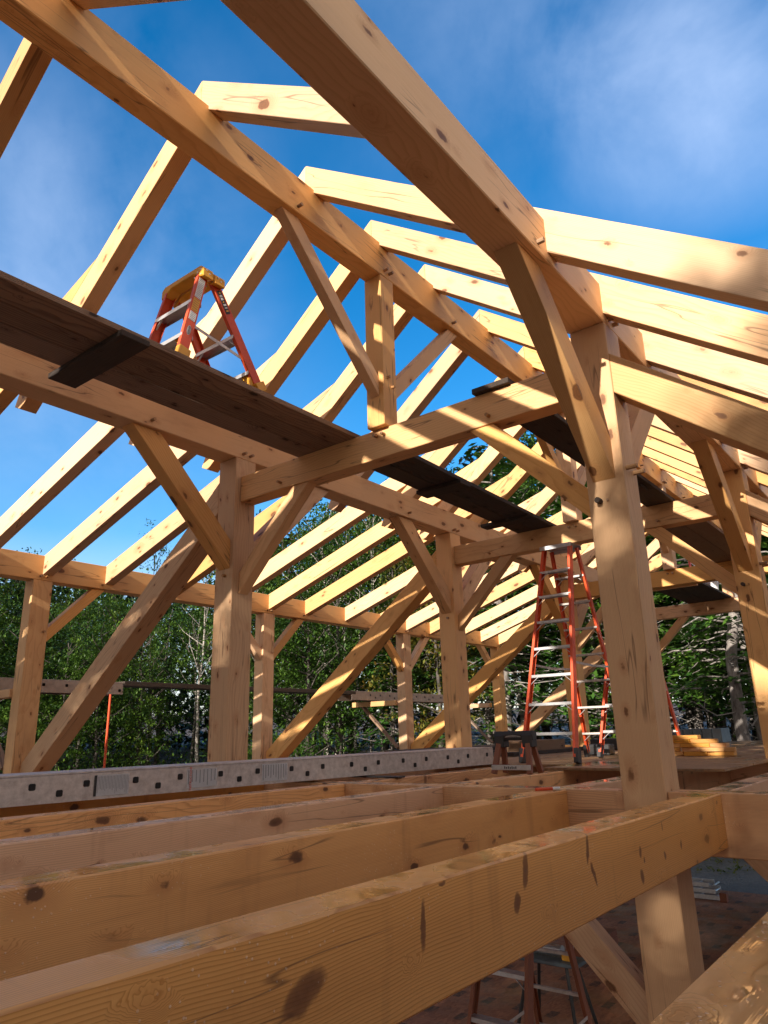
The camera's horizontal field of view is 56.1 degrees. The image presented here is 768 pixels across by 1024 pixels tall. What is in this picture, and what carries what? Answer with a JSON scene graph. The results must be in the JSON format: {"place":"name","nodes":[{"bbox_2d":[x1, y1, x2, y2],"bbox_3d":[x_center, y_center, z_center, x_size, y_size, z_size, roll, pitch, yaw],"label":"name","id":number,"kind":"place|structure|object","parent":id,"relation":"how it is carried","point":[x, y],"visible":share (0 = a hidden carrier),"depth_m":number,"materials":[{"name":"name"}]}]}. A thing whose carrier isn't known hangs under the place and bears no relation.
{"place":"outdoors","nodes":[
{"label":"outdoors","id":0,"kind":"place"},
{"bbox_2d":[0,0,767,1023],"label":"timber house","id":1,"kind":"structure","parent":0,"point":[368,900],"depth_m":4.45,"materials":[{"name":"brown wood"}]},
{"bbox_2d":[0,689,12,769],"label":"wall bracket","id":2,"kind":"object","parent":1,"relation":"attached to","point":[6,694],"depth_m":8.43,"materials":[{"name":"brown wood"}]},
{"bbox_2d":[0,677,122,695],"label":"scaffold stage","id":3,"kind":"object","parent":2,"relation":"on","point":[59,687],"visible":0.44,"depth_m":9.52,"materials":[{"name":"metal"}]},
{"bbox_2d":[0,270,359,456],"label":"scaffold platform","id":4,"kind":"structure","parent":1,"relation":"on","point":[79,345],"depth_m":4.87,"materials":[{"name":"brown wood"}]},
{"bbox_2d":[149,266,266,391],"bbox_3d":[-1.328,-1.286,5.326,0.524,0.816,0.798,-14,-21,36],"label":"platform ladder","id":5,"kind":"object","parent":4,"relation":"on","point":[183,296],"visible":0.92,"depth_m":5.26,"materials":[{"name":"orange plastic"}]},
{"bbox_2d":[0,747,492,807],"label":"scaffold stage","id":6,"kind":"object","parent":1,"relation":"on","point":[31,788],"visible":1,"depth_m":4.90,"materials":[{"name":"metal"}]},
{"bbox_2d":[352,700,398,748],"bbox_3d":[-0.160,4.227,14.299,1.113,0.898,0.140,-14,-21,36],"label":"wall bracket","id":7,"kind":"object","parent":1,"relation":"attached to","point":[363,705],"depth_m":14.27,"materials":[{"name":"brown wood"}]},
{"bbox_2d":[338,691,472,702],"bbox_3d":[0.617,4.079,15.796,0.362,0.172,4.480,-14,-21,36],"label":"scaffold stage","id":8,"kind":"object","parent":7,"relation":"on","point":[369,696],"visible":0.51,"depth_m":14.81,"materials":[{"name":"metal"}]},
{"bbox_2d":[122,681,355,694],"bbox_3d":[-2.238,3.021,12.274,0.300,0.065,5.090,-14,-21,36],"label":"scaffold plank","id":9,"kind":"object","parent":8,"relation":"on","point":[131,684],"visible":0.58,"depth_m":11.15,"materials":[{"name":"wood"}]},
{"bbox_2d":[372,456,555,532],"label":"scaffold platform","id":10,"kind":"structure","parent":1,"relation":"on","point":[425,478],"depth_m":7.60,"materials":[{"name":"brown wood"}]},
{"bbox_2d":[491,730,543,774],"bbox_3d":[1.103,2.007,6.017,0.375,0.341,0.228,-14,-21,36],"label":"sawhorse","id":11,"kind":"object","parent":1,"relation":"on","point":[502,739],"visible":1,"depth_m":5.97,"materials":[{"name":"black plastic"}]},
{"bbox_2d":[472,377,675,506],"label":"scaffold platform","id":12,"kind":"structure","parent":1,"relation":"on","point":[554,430],"depth_m":6.20,"materials":[{"name":"brown wood"}]},
{"bbox_2d":[477,741,767,771],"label":"plywood deck","id":13,"kind":"structure","parent":1,"relation":"on","point":[750,753],"depth_m":7.00,"materials":[{"name":"wood"}]},
{"bbox_2d":[384,744,582,755],"bbox_3d":[1.025,3.286,9.856,1.950,0.093,5.300,-14,-21,36],"label":"plank stack","id":14,"kind":"object","parent":13,"relation":"on","point":[568,749],"visible":0.19,"depth_m":10.08,"materials":[{"name":"wood"}]},
{"bbox_2d":[507,739,564,751],"bbox_3d":[2.071,3.243,9.952,0.340,0.174,1.280,-14,-21,36],"label":"timber offcut","id":15,"kind":"object","parent":13,"relation":"on","point":[542,744],"visible":0.42,"depth_m":9.85,"materials":[{"name":"brown wood"}]},
{"bbox_2d":[519,542,615,763],"bbox_3d":[2.056,1.512,7.945,0.631,2.326,1.608,-14,-21,36],"label":"stepladder","id":16,"kind":"object","parent":13,"relation":"on","point":[569,548],"visible":0.84,"depth_m":7.91,"materials":[{"name":"orange plastic"}]},
{"bbox_2d":[589,744,614,754],"bbox_3d":[2.647,2.908,8.823,0.300,0.126,0.180,-14,-21,36],"label":"toolbox","id":17,"kind":"object","parent":13,"relation":"on","point":[609,749],"visible":0.62,"depth_m":8.75,"materials":[{"name":"black plastic"}]},
{"bbox_2d":[590,738,617,749],"bbox_3d":[3.635,3.466,10.780,0.900,0.156,0.600,-14,-21,36],"label":"tool crate","id":18,"kind":"object","parent":13,"relation":"on","point":[607,741],"visible":0.18,"depth_m":10.67,"materials":[{"name":"black plastic"}]},
{"bbox_2d":[597,668,681,757],"bbox_3d":[2.991,1.974,8.564,0.631,1.759,1.297,-14,-21,36],"label":"stepladder","id":19,"kind":"object","parent":13,"relation":"on","point":[600,748],"visible":0.12,"depth_m":8.28,"materials":[{"name":"orange plastic"}]},
{"bbox_2d":[671,728,730,741],"bbox_3d":[5.783,4.250,13.694,1.350,0.244,0.600,-14,-21,36],"label":"steel sheet","id":20,"kind":"object","parent":13,"relation":"on","point":[721,734],"visible":0.4,"depth_m":13.26,"materials":[{"name":"metal"}]},
{"bbox_2d":[708,751,736,755],"bbox_3d":[3.599,2.582,7.702,0.300,0.041,0.100,-16,-22,38],"label":"wood offcut","id":21,"kind":"object","parent":13,"relation":"on","point":[727,753],"visible":0.86,"depth_m":7.65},
{"bbox_2d":[699,747,736,751],"bbox_3d":[3.570,2.540,7.711,0.360,0.041,0.100,-11,-20,29],"label":"wood offcut","id":22,"kind":"object","parent":21,"relation":"on","point":[710,749],"visible":1,"depth_m":7.67,"materials":[{"name":"wood"}]},
{"bbox_2d":[650,570,730,603],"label":"scaffold platform","id":23,"kind":"structure","parent":1,"relation":"on","point":[697,593],"depth_m":13.70,"materials":[{"name":"brown wood"}]},
{"bbox_2d":[666,521,731,562],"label":"scaffold platform","id":24,"kind":"structure","parent":1,"relation":"on","point":[707,539],"depth_m":9.72,"materials":[{"name":"brown wood"}]},
{"bbox_2d":[0,703,767,894],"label":"ground","id":25,"kind":"structure","parent":0,"point":[750,881],"depth_m":30.75,"materials":[{"name":"soil"}]},
{"bbox_2d":[0,607,15,753],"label":"broadleaf tree","id":26,"kind":"object","parent":25,"relation":"on","point":[3,716],"visible":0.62,"depth_m":21.79,"materials":[{"name":"green plant"}]},
{"bbox_2d":[0,588,22,725],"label":"broadleaf tree","id":27,"kind":"object","parent":25,"relation":"on","point":[3,616],"visible":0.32,"depth_m":26.08,"materials":[{"name":"green plant"}]},
{"bbox_2d":[1,582,23,700],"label":"broadleaf tree","id":28,"kind":"object","parent":25,"relation":"on","point":[9,591],"visible":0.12,"depth_m":31.38,"materials":[{"name":"green plant"}]},
{"bbox_2d":[0,546,47,709],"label":"broadleaf tree","id":29,"kind":"object","parent":25,"relation":"on","point":[27,550],"visible":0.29,"depth_m":25.11,"materials":[{"name":"green plant"}]},
{"bbox_2d":[0,597,61,750],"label":"hemlock tree","id":30,"kind":"object","parent":25,"relation":"on","point":[14,667],"visible":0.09,"depth_m":26.09,"materials":[{"name":"green plant"}]},
{"bbox_2d":[0,579,66,752],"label":"broadleaf tree","id":31,"kind":"object","parent":25,"relation":"on","point":[7,584],"visible":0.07,"depth_m":31.35,"materials":[{"name":"green plant"}]},
{"bbox_2d":[0,605,105,749],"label":"broadleaf tree","id":32,"kind":"object","parent":25,"relation":"on","point":[44,673],"visible":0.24,"depth_m":23.07,"materials":[{"name":"green plant"}]},
{"bbox_2d":[1,559,114,740],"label":"broadleaf tree","id":33,"kind":"object","parent":25,"relation":"on","point":[51,612],"depth_m":30.98,"materials":[{"name":"green plant"}]},
{"bbox_2d":[3,592,129,746],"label":"broadleaf tree","id":34,"kind":"object","parent":25,"relation":"on","point":[87,616],"visible":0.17,"depth_m":28.69,"materials":[{"name":"green plant"}]},
{"bbox_2d":[2,624,138,770],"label":"broadleaf tree","id":35,"kind":"object","parent":25,"relation":"on","point":[73,657],"visible":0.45,"depth_m":22.64,"materials":[{"name":"green plant"}]},
{"bbox_2d":[43,585,125,766],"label":"broadleaf tree","id":36,"kind":"object","parent":25,"relation":"on","point":[66,589],"visible":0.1,"depth_m":32.42,"materials":[{"name":"green plant"}]},
{"bbox_2d":[36,601,134,769],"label":"broadleaf tree","id":37,"kind":"object","parent":25,"relation":"on","point":[57,697],"visible":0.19,"depth_m":26.49,"materials":[{"name":"green plant"}]},
{"bbox_2d":[41,593,153,757],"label":"broadleaf tree","id":38,"kind":"object","parent":25,"relation":"on","point":[111,619],"visible":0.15,"depth_m":27.31,"materials":[{"name":"green plant"}]},
{"bbox_2d":[40,616,157,769],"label":"broadleaf tree","id":39,"kind":"object","parent":25,"relation":"on","point":[95,739],"visible":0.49,"depth_m":23.10,"materials":[{"name":"green plant"}]},
{"bbox_2d":[103,694,111,767],"bbox_3d":[-3.978,4.486,10.033,0.034,3.890,0.034,-14,-22,36],"label":"pole","id":40,"kind":"object","parent":25,"relation":"on","point":[107,731],"depth_m":10.43,"materials":[{"name":"metal"}]},
{"bbox_2d":[58,592,156,764],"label":"broadleaf tree","id":41,"kind":"object","parent":25,"relation":"on","point":[120,610],"visible":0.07,"depth_m":33.59,"materials":[{"name":"green plant"}]},
{"bbox_2d":[78,598,172,756],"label":"broadleaf tree","id":42,"kind":"object","parent":25,"relation":"on","point":[137,680],"visible":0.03,"depth_m":37.56,"materials":[{"name":"green plant"}]},
{"bbox_2d":[92,611,175,765],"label":"broadleaf tree","id":43,"kind":"object","parent":25,"relation":"on","point":[138,679],"visible":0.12,"depth_m":31.46,"materials":[{"name":"green plant"}]},
{"bbox_2d":[89,623,196,766],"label":"broadleaf tree","id":44,"kind":"object","parent":25,"relation":"on","point":[138,762],"visible":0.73,"depth_m":23.85,"materials":[{"name":"green plant"}]},
{"bbox_2d":[107,518,190,761],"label":"birch tree","id":45,"kind":"object","parent":25,"relation":"on","point":[154,562],"visible":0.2,"depth_m":27.23,"materials":[{"name":"green plant"}]},
{"bbox_2d":[114,641,206,765],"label":"broadleaf tree","id":46,"kind":"object","parent":25,"relation":"on","point":[150,664],"visible":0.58,"depth_m":26.22,"materials":[{"name":"green plant"}]},
{"bbox_2d":[129,614,192,764],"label":"hemlock tree","id":47,"kind":"object","parent":25,"relation":"on","point":[166,717],"visible":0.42,"depth_m":31.18,"materials":[{"name":"green plant"}]},
{"bbox_2d":[138,609,188,754],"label":"hemlock tree","id":48,"kind":"object","parent":25,"relation":"on","point":[172,612],"visible":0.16,"depth_m":39.51,"materials":[{"name":"green plant"}]},
{"bbox_2d":[147,603,213,762],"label":"broadleaf tree","id":49,"kind":"object","parent":25,"relation":"on","point":[190,701],"visible":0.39,"depth_m":32.39,"materials":[{"name":"green plant"}]},
{"bbox_2d":[157,570,215,762],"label":"birch tree","id":50,"kind":"object","parent":25,"relation":"on","point":[210,576],"visible":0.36,"depth_m":26.14,"materials":[{"name":"green plant"}]},
{"bbox_2d":[164,604,212,762],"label":"birch tree","id":51,"kind":"object","parent":25,"relation":"on","point":[193,663],"visible":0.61,"depth_m":28.32,"materials":[{"name":"green plant"}]},
{"bbox_2d":[169,579,250,755],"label":"broadleaf tree","id":52,"kind":"object","parent":25,"relation":"on","point":[204,693],"visible":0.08,"depth_m":38.13,"materials":[{"name":"green plant"}]},
{"bbox_2d":[185,614,273,733],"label":"hemlock tree","id":53,"kind":"object","parent":25,"relation":"on","point":[206,725],"visible":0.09,"depth_m":27.75,"materials":[{"name":"green plant"}]},
{"bbox_2d":[182,625,318,759],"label":"broadleaf tree","id":54,"kind":"object","parent":25,"relation":"on","point":[274,702],"visible":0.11,"depth_m":23.47,"materials":[{"name":"green plant"}]},
{"bbox_2d":[248,592,293,741],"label":"hemlock tree","id":55,"kind":"object","parent":25,"relation":"on","point":[276,666],"visible":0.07,"depth_m":28.15,"materials":[{"name":"green plant"}]},
{"bbox_2d":[250,509,345,727],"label":"broadleaf tree","id":56,"kind":"object","parent":25,"relation":"on","point":[291,568],"visible":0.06,"depth_m":35.05,"materials":[{"name":"green plant"}]},
{"bbox_2d":[251,554,352,756],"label":"broadleaf tree","id":57,"kind":"object","parent":25,"relation":"on","point":[272,582],"visible":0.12,"depth_m":28.92,"materials":[{"name":"green plant"}]},
{"bbox_2d":[249,576,365,756],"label":"broadleaf tree","id":58,"kind":"object","parent":25,"relation":"on","point":[299,654],"visible":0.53,"depth_m":23.71,"materials":[{"name":"green plant"}]},
{"bbox_2d":[255,542,370,754],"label":"broadleaf tree","id":59,"kind":"object","parent":25,"relation":"on","point":[310,664],"visible":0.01,"depth_m":34.93,"materials":[{"name":"green plant"}]},
{"bbox_2d":[284,498,345,755],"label":"birch tree","id":60,"kind":"object","parent":25,"relation":"on","point":[314,551],"visible":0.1,"depth_m":31.86,"materials":[{"name":"green plant"}]},
{"bbox_2d":[275,508,369,754],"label":"birch tree","id":61,"kind":"object","parent":25,"relation":"on","point":[311,527],"visible":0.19,"depth_m":30.05,"materials":[{"name":"green plant"}]},
{"bbox_2d":[266,526,395,753],"bbox_3d":[-2.224,5.592,29.411,6.420,10.668,6.075,1,-17,-8],"label":"broadleaf tree","id":62,"kind":"object","parent":25,"relation":"on","point":[316,657],"visible":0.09,"depth_m":29.22,"materials":[{"name":"green plant"}]},
{"bbox_2d":[283,499,391,753],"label":"broadleaf tree","id":63,"kind":"object","parent":25,"relation":"on","point":[317,509],"visible":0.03,"depth_m":33.94,"materials":[{"name":"green plant"}]},
{"bbox_2d":[261,524,427,755],"bbox_3d":[-1.672,5.641,25.572,5.720,10.045,6.045,1,-17,-8],"label":"broadleaf tree","id":64,"kind":"object","parent":25,"relation":"on","point":[341,750],"visible":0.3,"depth_m":25.20,"materials":[{"name":"green plant"}]},
{"bbox_2d":[311,508,377,753],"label":"birch tree","id":65,"kind":"object","parent":25,"relation":"on","point":[344,752],"visible":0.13,"depth_m":30.52,"materials":[{"name":"green plant"}]},
{"bbox_2d":[318,509,385,754],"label":"birch tree","id":66,"kind":"object","parent":25,"relation":"on","point":[345,595],"visible":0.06,"depth_m":31.56,"materials":[{"name":"green plant"}]},
{"bbox_2d":[306,528,406,753],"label":"birch tree","id":67,"kind":"object","parent":25,"relation":"on","point":[355,742],"visible":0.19,"depth_m":29.12,"materials":[{"name":"green plant"}]},
{"bbox_2d":[338,512,393,749],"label":"birch tree","id":68,"kind":"object","parent":25,"relation":"on","point":[361,525],"visible":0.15,"depth_m":29.64,"materials":[{"name":"green plant"}]},
{"bbox_2d":[0,441,750,750],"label":"deep wood","id":69,"kind":"object","parent":25,"relation":"on","point":[470,459],"visible":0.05,"depth_m":45.46,"materials":[{"name":"green plant"}]},
{"bbox_2d":[325,521,425,750],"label":"broadleaf tree","id":70,"kind":"object","parent":25,"relation":"on","point":[385,744],"visible":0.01,"depth_m":34.38,"materials":[{"name":"green plant"}]},
{"bbox_2d":[0,703,757,773],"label":"undergrowth","id":71,"kind":"object","parent":25,"relation":"on","point":[77,768],"visible":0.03,"depth_m":25.25,"materials":[{"name":"green plant"}]},
{"bbox_2d":[336,570,432,753],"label":"hemlock tree","id":72,"kind":"object","parent":25,"relation":"on","point":[393,731],"visible":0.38,"depth_m":24.35,"materials":[{"name":"green plant"}]},
{"bbox_2d":[327,517,442,749],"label":"broadleaf tree","id":73,"kind":"object","parent":25,"relation":"on","point":[389,541],"visible":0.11,"depth_m":29.09,"materials":[{"name":"green plant"}]},
{"bbox_2d":[354,541,496,747],"bbox_3d":[1.215,5.534,23.581,5.362,9.676,5.556,-13,-20,33],"label":"broadleaf tree","id":74,"kind":"object","parent":25,"relation":"on","point":[438,674],"visible":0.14,"depth_m":23.70,"materials":[{"name":"green plant"}]},
{"bbox_2d":[384,542,479,747],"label":"hemlock tree","id":75,"kind":"object","parent":25,"relation":"on","point":[426,667],"visible":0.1,"depth_m":29.20,"materials":[{"name":"green plant"}]},
{"bbox_2d":[415,541,482,740],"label":"hemlock tree","id":76,"kind":"object","parent":25,"relation":"on","point":[431,544],"visible":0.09,"depth_m":29.86,"materials":[{"name":"green plant"}]},
{"bbox_2d":[391,451,556,723],"bbox_3d":[4.289,3.698,27.498,8.749,14.339,5.078,5,-18,-22],"label":"birch tree","id":77,"kind":"object","parent":25,"relation":"on","point":[531,492],"visible":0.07,"depth_m":28.28,"materials":[{"name":"green plant"}]},
{"bbox_2d":[423,571,555,746],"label":"hemlock tree","id":78,"kind":"object","parent":25,"relation":"on","point":[489,724],"visible":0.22,"depth_m":23.65,"materials":[{"name":"green plant"}]},
{"bbox_2d":[432,575,559,744],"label":"hemlock tree","id":79,"kind":"object","parent":25,"relation":"on","point":[518,676],"visible":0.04,"depth_m":27.16,"materials":[{"name":"green plant"}]},
{"bbox_2d":[418,442,593,739],"bbox_3d":[4.380,3.830,24.289,5.753,13.460,6.046,11,-21,-36],"label":"hemlock tree","id":80,"kind":"object","parent":25,"relation":"on","point":[489,480],"visible":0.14,"depth_m":23.73,"materials":[{"name":"green plant"}]},
{"bbox_2d":[469,456,560,727],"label":"hemlock tree","id":81,"kind":"object","parent":25,"relation":"on","point":[522,652],"visible":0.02,"depth_m":29.05,"materials":[{"name":"green plant"}]},
{"bbox_2d":[504,463,564,738],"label":"hemlock tree","id":82,"kind":"object","parent":25,"relation":"on","point":[546,729],"visible":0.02,"depth_m":37.73,"materials":[{"name":"green plant"}]},
{"bbox_2d":[512,476,567,738],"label":"hemlock tree","id":83,"kind":"object","parent":25,"relation":"on","point":[539,728],"visible":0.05,"depth_m":34.18,"materials":[{"name":"green plant"}]},
{"bbox_2d":[517,497,613,743],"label":"hemlock tree","id":84,"kind":"object","parent":25,"relation":"on","point":[594,729],"visible":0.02,"depth_m":28.66,"materials":[{"name":"green plant"}]},
{"bbox_2d":[524,560,614,736],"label":"hemlock tree","id":85,"kind":"object","parent":25,"relation":"on","point":[591,701],"visible":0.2,"depth_m":23.74,"materials":[{"name":"green plant"}]},
{"bbox_2d":[494,430,671,740],"bbox_3d":[7.295,3.242,29.745,9.193,15.277,8.699,6,-19,-24],"label":"broadleaf tree","id":86,"kind":"object","parent":25,"relation":"on","point":[530,440],"visible":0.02,"depth_m":30.02,"materials":[{"name":"green plant"}]},
{"bbox_2d":[399,890,767,1023],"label":"subfloor","id":87,"kind":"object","parent":25,"relation":"on","point":[723,927],"depth_m":9.20,"materials":[{"name":"wood"}]},
{"bbox_2d":[467,935,592,1023],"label":"stepladder","id":88,"kind":"object","parent":87,"relation":"on","point":[531,1000],"visible":0.31,"depth_m":5.07,"materials":[{"name":"orange plastic"}]},
{"bbox_2d":[517,943,597,1023],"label":"stepladder","id":89,"kind":"object","parent":87,"relation":"on","point":[551,959],"visible":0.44,"depth_m":7.76,"materials":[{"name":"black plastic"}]},
{"bbox_2d":[692,877,728,902],"bbox_3d":[5.560,7.029,13.509,1.700,0.295,0.402,-14,-21,36],"label":"stack","id":90,"kind":"object","parent":87,"relation":"on","point":[703,888],"visible":0.45,"depth_m":13.14,"materials":[{"name":"metal"}]},
{"bbox_2d":[519,451,672,738],"bbox_3d":[7.651,3.493,25.496,5.959,13.940,6.262,0,-17,-6],"label":"hemlock tree","id":91,"kind":"object","parent":25,"relation":"on","point":[556,510],"visible":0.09,"depth_m":25.20,"materials":[{"name":"green plant"}]},
{"bbox_2d":[537,512,714,737],"bbox_3d":[8.441,4.657,24.779,6.615,11.521,6.385,13,-22,-39],"label":"broadleaf tree","id":92,"kind":"object","parent":25,"relation":"on","point":[592,649],"visible":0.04,"depth_m":24.28,"materials":[{"name":"green plant"}]},
{"bbox_2d":[585,537,718,729],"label":"hemlock tree","id":93,"kind":"object","parent":25,"relation":"on","point":[661,632],"visible":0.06,"depth_m":23.88,"materials":[{"name":"green plant"}]},
{"bbox_2d":[606,541,767,740],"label":"hemlock tree","id":94,"kind":"object","parent":25,"relation":"on","point":[728,658],"visible":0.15,"depth_m":18.58,"materials":[{"name":"green plant"}]},
{"bbox_2d":[647,534,750,728],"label":"hemlock tree","id":95,"kind":"object","parent":25,"relation":"on","point":[699,724],"visible":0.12,"depth_m":23.66,"materials":[{"name":"green plant"}]},
{"bbox_2d":[654,563,745,735],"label":"hemlock tree","id":96,"kind":"object","parent":25,"relation":"on","point":[690,715],"visible":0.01,"depth_m":25.26,"materials":[{"name":"green plant"}]},
{"bbox_2d":[654,554,754,740],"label":"hemlock tree","id":97,"kind":"object","parent":25,"relation":"on","point":[710,716],"visible":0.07,"depth_m":23.91,"materials":[{"name":"green plant"}]},
{"bbox_2d":[646,535,767,740],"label":"broadleaf tree","id":98,"kind":"object","parent":25,"relation":"on","point":[730,719],"visible":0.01,"depth_m":23.52,"materials":[{"name":"green plant"}]},
{"bbox_2d":[657,543,767,740],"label":"hemlock tree","id":99,"kind":"object","parent":25,"relation":"on","point":[712,667],"visible":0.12,"depth_m":19.98,"materials":[{"name":"green plant"}]},
{"bbox_2d":[678,536,767,725],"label":"hemlock tree","id":100,"kind":"object","parent":25,"relation":"on","point":[720,710],"visible":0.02,"depth_m":23.08,"materials":[{"name":"green plant"}]},
{"bbox_2d":[696,857,754,875],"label":"leaf litter","id":101,"kind":"object","parent":25,"relation":"on","point":[735,870],"visible":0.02,"depth_m":16.57,"materials":[{"name":"plant"}]},
{"bbox_2d":[0,0,767,716],"label":"sky","id":102,"kind":"structure","parent":0,"point":[653,114],"materials":[{"name":"blue"}]},
{"bbox_2d":[470,703,492,742],"bbox_3d":[2.053,4.997,17.006,1.113,0.898,0.140,-14,-21,36],"label":"brace","id":103,"kind":"object","parent":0,"point":[481,705],"depth_m":16.83,"materials":[{"name":"brown wood"}]},
{"bbox_2d":[565,927,617,956],"bbox_3d":[2.892,6.014,10.060,0.650,0.350,0.350,-14,-21,36],"label":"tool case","id":104,"kind":"object","parent":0,"point":[612,933],"visible":0.06,"depth_m":9.99,"materials":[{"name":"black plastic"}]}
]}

